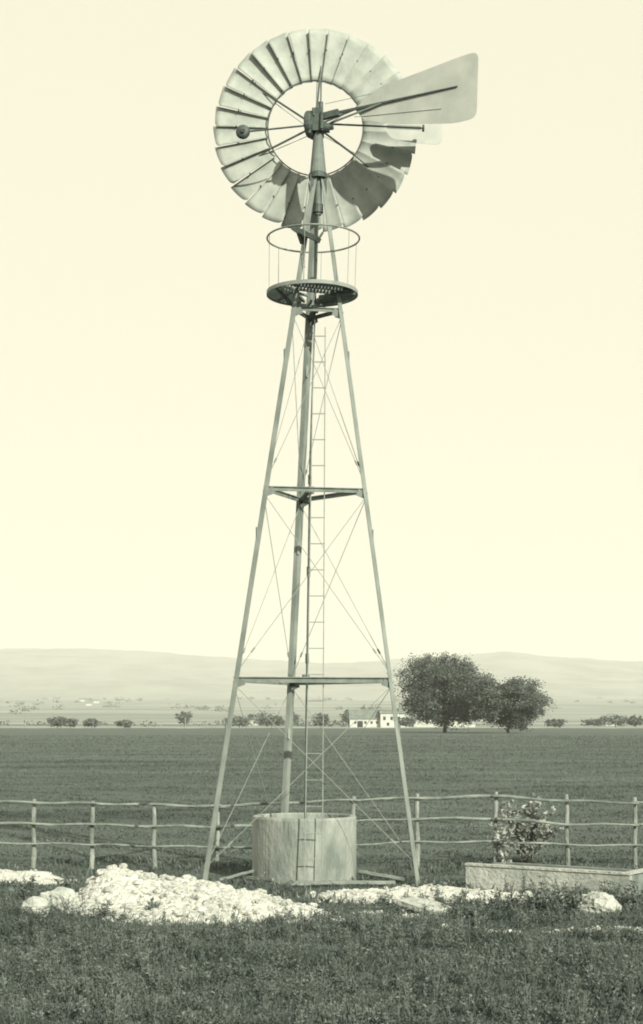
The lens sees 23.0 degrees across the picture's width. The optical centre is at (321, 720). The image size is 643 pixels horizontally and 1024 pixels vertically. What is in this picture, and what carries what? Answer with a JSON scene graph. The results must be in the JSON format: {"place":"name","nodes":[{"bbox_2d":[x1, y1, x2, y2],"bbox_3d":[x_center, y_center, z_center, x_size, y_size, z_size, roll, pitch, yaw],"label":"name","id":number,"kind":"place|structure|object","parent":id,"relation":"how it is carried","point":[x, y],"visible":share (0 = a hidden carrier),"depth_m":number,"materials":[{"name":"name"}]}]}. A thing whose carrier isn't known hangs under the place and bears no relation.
{"place":"outdoors","nodes":[
{"label":"outdoors","id":0,"kind":"place"},
{"bbox_2d":[0,869,76,884],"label":"rubble bank","id":1,"kind":"structure","parent":0,"point":[45,877],"depth_m":22.98,"materials":[{"name":"white stone"}]},
{"bbox_2d":[0,648,642,1023],"bbox_3d":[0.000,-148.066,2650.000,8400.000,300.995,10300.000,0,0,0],"label":"ground","id":2,"kind":"structure","parent":0,"point":[70,677],"depth_m":303.98,"materials":[{"name":"green plant"}]},
{"bbox_2d":[9,875,41,898],"bbox_3d":[-3.929,2.214,20.822,0.456,0.348,0.405,0,0,-26],"label":"weed","id":3,"kind":"object","parent":2,"relation":"on","point":[30,886],"visible":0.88,"depth_m":20.84,"materials":[{"name":"green plant"}]},
{"bbox_2d":[21,896,54,914],"bbox_3d":[-3.483,2.319,19.388,0.418,0.338,0.395,0,0,0],"label":"boulder","id":4,"kind":"object","parent":2,"relation":"on","point":[38,903],"visible":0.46,"depth_m":19.27,"materials":[{"name":"stone"}]},
{"bbox_2d":[46,716,67,727],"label":"tree","id":5,"kind":"object","parent":2,"relation":"on","point":[54,721],"visible":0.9,"depth_m":468.83,"materials":[{"name":"green plant"}]},
{"bbox_2d":[39,887,76,910],"bbox_3d":[-3.267,2.279,19.711,0.466,0.415,0.313,0,0,11],"label":"boulder","id":6,"kind":"object","parent":2,"relation":"on","point":[58,893],"visible":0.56,"depth_m":19.61,"materials":[{"name":"stone"}]},
{"bbox_2d":[51,875,84,890],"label":"weed","id":7,"kind":"object","parent":2,"relation":"on","point":[65,882],"visible":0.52,"depth_m":21.55,"materials":[{"name":"green plant"}]},
{"bbox_2d":[59,718,78,727],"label":"tree","id":8,"kind":"object","parent":2,"relation":"on","point":[70,722],"visible":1,"depth_m":464.87,"materials":[{"name":"green plant"}]},
{"bbox_2d":[67,906,83,917],"bbox_3d":[-2.949,2.339,19.001,0.244,0.205,0.286,0,0,0],"label":"boulder","id":9,"kind":"object","parent":2,"relation":"on","point":[75,910],"visible":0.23,"depth_m":18.93,"materials":[{"name":"stone"}]},
{"bbox_2d":[82,718,101,727],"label":"tree","id":10,"kind":"object","parent":2,"relation":"on","point":[91,722],"visible":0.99,"depth_m":473.33,"materials":[{"name":"green plant"}]},
{"bbox_2d":[87,899,116,918],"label":"weed","id":11,"kind":"object","parent":2,"relation":"on","point":[104,911],"visible":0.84,"depth_m":18.61,"materials":[{"name":"green plant"}]},
{"bbox_2d":[113,719,133,727],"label":"tree","id":12,"kind":"object","parent":2,"relation":"on","point":[125,723],"visible":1,"depth_m":471.30,"materials":[{"name":"green plant"}]},
{"bbox_2d":[144,897,159,909],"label":"weed","id":13,"kind":"object","parent":2,"relation":"on","point":[150,906],"visible":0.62,"depth_m":18.97,"materials":[{"name":"green plant"}]},
{"bbox_2d":[175,711,192,726],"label":"tree","id":14,"kind":"object","parent":2,"relation":"on","point":[188,716],"visible":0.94,"depth_m":559.71,"materials":[{"name":"green plant"}]},
{"bbox_2d":[44,863,343,925],"bbox_3d":[-1.587,2.138,20.045,3.973,0.566,3.904,0,0,0],"label":"rubble heap","id":15,"kind":"object","parent":2,"relation":"on","point":[122,887],"visible":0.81,"depth_m":19.54,"materials":[{"name":"white stone"}]},
{"bbox_2d":[218,869,253,880],"bbox_3d":[-1.250,2.265,23.050,0.591,0.144,0.035,0,0,-31],"label":"timber","id":16,"kind":"object","parent":2,"relation":"on","point":[240,873],"visible":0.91,"depth_m":23.05,"materials":[{"name":"grey wood"}]},
{"bbox_2d":[222,715,251,727],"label":"tree","id":17,"kind":"object","parent":2,"relation":"on","point":[239,721],"visible":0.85,"depth_m":478.88,"materials":[{"name":"green plant"}]},
{"bbox_2d":[249,714,264,725],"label":"cottage","id":18,"kind":"structure","parent":2,"relation":"on","point":[253,723],"depth_m":640.00,"materials":[{"name":"paint"}]},
{"bbox_2d":[242,876,273,880],"bbox_3d":[-0.925,2.310,23.100,0.050,0.060,0.675,0,0,-42],"label":"timber","id":19,"kind":"object","parent":2,"relation":"on","point":[260,878],"visible":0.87,"depth_m":23.09,"materials":[{"name":"grey wood"}]},
{"bbox_2d":[247,710,274,725],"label":"tree","id":20,"kind":"object","parent":2,"relation":"on","point":[251,715],"visible":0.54,"depth_m":639.04,"materials":[{"name":"green plant"}]},
{"bbox_2d":[257,715,284,727],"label":"tree","id":21,"kind":"object","parent":2,"relation":"on","point":[269,722],"visible":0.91,"depth_m":489.64,"materials":[{"name":"green plant"}]},
{"bbox_2d":[285,712,299,723],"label":"tree","id":22,"kind":"object","parent":2,"relation":"on","point":[295,717],"visible":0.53,"depth_m":618.45,"materials":[{"name":"green plant"}]},
{"bbox_2d":[252,813,355,884],"bbox_3d":[-0.256,1.942,23.500,1.551,1.055,1.552,0,0,0],"label":"water tank","id":23,"kind":"object","parent":2,"relation":"on","point":[278,839],"visible":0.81,"depth_m":22.84,"materials":[{"name":"concrete"}]},
{"bbox_2d":[0,718,616,726],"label":"hedgerow","id":24,"kind":"object","parent":2,"relation":"on","point":[282,724],"visible":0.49,"depth_m":594.61,"materials":[{"name":"green plant"}]},
{"bbox_2d":[308,713,330,726],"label":"tree","id":25,"kind":"object","parent":2,"relation":"on","point":[319,718],"visible":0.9,"depth_m":485.31,"materials":[{"name":"green plant"}]},
{"bbox_2d":[6,695,634,713],"bbox_3d":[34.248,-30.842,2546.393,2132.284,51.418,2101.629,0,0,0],"label":"distant trees","id":26,"kind":"object","parent":2,"relation":"on","point":[186,706],"visible":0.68,"depth_m":1969.90,"materials":[{"name":"green plant"}]},
{"bbox_2d":[0,734,642,863],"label":"field grass","id":27,"kind":"structure","parent":2,"relation":"on","point":[26,853],"depth_m":52.80,"materials":[{"name":"green plant"}]},
{"bbox_2d":[0,872,642,1023],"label":"weed patches","id":28,"kind":"object","parent":2,"relation":"on","point":[562,1008],"visible":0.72,"depth_m":14.68,"materials":[{"name":"grey plant"}]},
{"bbox_2d":[0,792,642,868],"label":"fence","id":29,"kind":"object","parent":2,"relation":"on","point":[566,824],"visible":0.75,"depth_m":25.10,"materials":[{"name":"grey wood"}]},
{"bbox_2d":[0,854,642,915],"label":"yard grass","id":30,"kind":"structure","parent":2,"relation":"on","point":[191,865],"depth_m":24.21,"materials":[{"name":"green plant"}]},
{"bbox_2d":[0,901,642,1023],"bbox_3d":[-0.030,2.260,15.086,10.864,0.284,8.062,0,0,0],"label":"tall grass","id":31,"kind":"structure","parent":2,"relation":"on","point":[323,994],"depth_m":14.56,"materials":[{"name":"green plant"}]},
{"bbox_2d":[283,880,394,883],"bbox_3d":[0.250,2.308,22.475,1.601,0.055,0.070,0,0,-2],"label":"timber","id":32,"kind":"object","parent":2,"relation":"on","point":[341,882],"visible":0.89,"depth_m":22.45,"materials":[{"name":"grey wood"}]},
{"bbox_2d":[202,28,477,885],"bbox_3d":[0.241,-3.959,23.303,3.881,12.918,2.696,0,0,0],"label":"windmill","id":33,"kind":"object","parent":2,"relation":"on","point":[400,116],"visible":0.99,"depth_m":23.62,"materials":[{"name":"metal"}]},
{"bbox_2d":[338,709,348,726],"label":"tree","id":34,"kind":"object","parent":2,"relation":"on","point":[346,719],"visible":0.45,"depth_m":544.45,"materials":[{"name":"green plant"}]},
{"bbox_2d":[348,709,379,726],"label":"farmhouse","id":35,"kind":"object","parent":2,"relation":"on","point":[354,715],"visible":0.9,"depth_m":522.04,"materials":[{"name":"paint"}]},
{"bbox_2d":[357,721,362,726],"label":"door","id":36,"kind":"structure","parent":35,"relation":"in","point":[359,723],"depth_m":521.93,"materials":[{"name":"grey"}]},
{"bbox_2d":[359,870,404,880],"bbox_3d":[0.875,2.245,22.875,0.700,0.130,0.045,0,0,21],"label":"timber","id":37,"kind":"object","parent":2,"relation":"on","point":[382,875],"visible":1,"depth_m":22.85,"materials":[{"name":"grey wood"}]},
{"bbox_2d":[364,900,406,912],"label":"weed","id":38,"kind":"object","parent":2,"relation":"on","point":[384,908],"visible":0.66,"depth_m":19.36,"materials":[{"name":"green plant"}]},
{"bbox_2d":[379,709,410,726],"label":"farmhouse","id":39,"kind":"object","parent":2,"relation":"on","point":[386,718],"visible":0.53,"depth_m":520.00,"materials":[{"name":"paint"}]},
{"bbox_2d":[393,717,415,727],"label":"tree","id":40,"kind":"object","parent":2,"relation":"on","point":[403,721],"visible":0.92,"depth_m":499.25,"materials":[{"name":"green plant"}]},
{"bbox_2d":[395,897,451,913],"bbox_3d":[1.255,2.272,19.292,0.660,0.060,0.580,5,8,-11],"label":"stone slab","id":41,"kind":"object","parent":2,"relation":"on","point":[412,902],"depth_m":19.27,"materials":[{"name":"white stone"}]},
{"bbox_2d":[416,879,458,886],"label":"weed","id":42,"kind":"object","parent":2,"relation":"on","point":[441,882],"visible":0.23,"depth_m":21.88,"materials":[{"name":"green plant"}]},
{"bbox_2d":[296,884,585,917],"bbox_3d":[1.608,2.293,20.724,3.634,0.246,3.206,0,0,-25],"label":"rubble spread","id":43,"kind":"object","parent":2,"relation":"on","point":[371,895],"visible":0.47,"depth_m":20.83,"materials":[{"name":"white stone"}]},
{"bbox_2d":[393,651,493,732],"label":"tree","id":44,"kind":"object","parent":2,"relation":"on","point":[438,692],"visible":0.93,"depth_m":295.86,"materials":[{"name":"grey plant"}]},
{"bbox_2d":[412,714,474,726],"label":"barn","id":45,"kind":"structure","parent":2,"relation":"on","point":[433,725],"depth_m":540.00,"materials":[{"name":"paint"}]},
{"bbox_2d":[457,904,502,917],"bbox_3d":[1.891,2.295,18.793,0.575,0.232,0.327,0,0,0],"label":"weed","id":46,"kind":"object","parent":2,"relation":"on","point":[473,908],"visible":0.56,"depth_m":18.76,"materials":[{"name":"green plant"}]},
{"bbox_2d":[487,812,518,861],"bbox_3d":[2.882,1.919,25.003,0.506,0.952,0.357,0,0,0],"label":"sapling","id":47,"kind":"object","parent":2,"relation":"on","point":[504,857],"visible":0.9,"depth_m":24.98,"materials":[{"name":"green plant"}]},
{"bbox_2d":[458,673,554,732],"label":"tree","id":48,"kind":"object","parent":2,"relation":"on","point":[513,704],"visible":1,"depth_m":284.71,"materials":[{"name":"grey plant"}]},
{"bbox_2d":[479,889,535,911],"bbox_3d":[2.254,2.235,19.388,0.723,0.323,0.291,0,0,-17],"label":"weed","id":49,"kind":"object","parent":2,"relation":"on","point":[507,900],"visible":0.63,"depth_m":19.38,"materials":[{"name":"green plant"}]},
{"bbox_2d":[489,791,563,862],"bbox_3d":[3.342,1.761,25.575,1.283,1.250,0.862,0,0,0],"label":"bush","id":50,"kind":"object","parent":2,"relation":"on","point":[527,832],"visible":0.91,"depth_m":25.53,"materials":[{"name":"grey plant"}]},
{"bbox_2d":[517,875,567,913],"bbox_3d":[2.653,2.136,19.165,0.631,0.522,0.511,0,0,38],"label":"weed","id":51,"kind":"object","parent":2,"relation":"on","point":[538,904],"visible":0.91,"depth_m":19.16,"materials":[{"name":"green plant"}]},
{"bbox_2d":[464,862,642,900],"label":"water trough","id":52,"kind":"object","parent":2,"relation":"on","point":[485,876],"visible":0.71,"depth_m":21.51,"materials":[{"name":"concrete"}]},
{"bbox_2d":[543,719,567,727],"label":"tree","id":53,"kind":"object","parent":2,"relation":"on","point":[559,723],"visible":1,"depth_m":469.22,"materials":[{"name":"green plant"}]},
{"bbox_2d":[537,882,579,906],"bbox_3d":[2.986,2.207,19.871,0.558,0.387,0.549,0,0,10],"label":"weed","id":54,"kind":"object","parent":2,"relation":"on","point":[555,891],"visible":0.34,"depth_m":19.81,"materials":[{"name":"green plant"}]},
{"bbox_2d":[488,925,642,945],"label":"stone streak","id":55,"kind":"object","parent":2,"relation":"on","point":[599,928],"visible":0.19,"depth_m":17.64,"materials":[{"name":"white stone"}]},
{"bbox_2d":[549,882,586,914],"bbox_3d":[2.951,2.171,18.970,0.469,0.443,0.503,0,0,0],"label":"weed","id":56,"kind":"object","parent":2,"relation":"on","point":[571,902],"visible":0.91,"depth_m":18.96,"materials":[{"name":"green plant"}]},
{"bbox_2d":[581,718,604,726],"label":"tree","id":57,"kind":"object","parent":2,"relation":"on","point":[595,722],"visible":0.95,"depth_m":559.36,"materials":[{"name":"green plant"}]},
{"bbox_2d":[579,891,621,914],"bbox_3d":[3.416,2.291,19.295,0.512,0.402,0.434,0,0,33],"label":"boulder","id":58,"kind":"object","parent":2,"relation":"on","point":[603,901],"visible":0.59,"depth_m":19.16,"materials":[{"name":"stone"}]},
{"bbox_2d":[587,880,628,899],"bbox_3d":[3.650,2.206,20.021,0.414,0.392,0.438,0,0,36],"label":"weed","id":59,"kind":"object","parent":2,"relation":"on","point":[611,891],"visible":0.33,"depth_m":19.98,"materials":[{"name":"green plant"}]},
{"bbox_2d":[602,714,617,725],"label":"cottage","id":60,"kind":"structure","parent":2,"relation":"on","point":[609,715],"depth_m":641.57,"materials":[{"name":"paint"}]},
{"bbox_2d":[597,715,628,726],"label":"tree","id":61,"kind":"object","parent":2,"relation":"on","point":[619,721],"visible":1,"depth_m":519.90,"materials":[{"name":"green plant"}]},
{"bbox_2d":[612,879,642,904],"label":"weed","id":62,"kind":"object","parent":2,"relation":"on","point":[630,889],"visible":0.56,"depth_m":19.99,"materials":[{"name":"green plant"}]},
{"bbox_2d":[626,715,642,726],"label":"tree","id":63,"kind":"object","parent":2,"relation":"on","point":[631,721],"visible":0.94,"depth_m":524.30,"materials":[{"name":"green plant"}]},
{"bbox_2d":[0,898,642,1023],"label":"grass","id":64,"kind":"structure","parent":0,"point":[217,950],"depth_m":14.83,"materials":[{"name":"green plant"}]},
{"bbox_2d":[0,0,642,662],"label":"sky","id":65,"kind":"structure","parent":0,"point":[494,324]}
]}

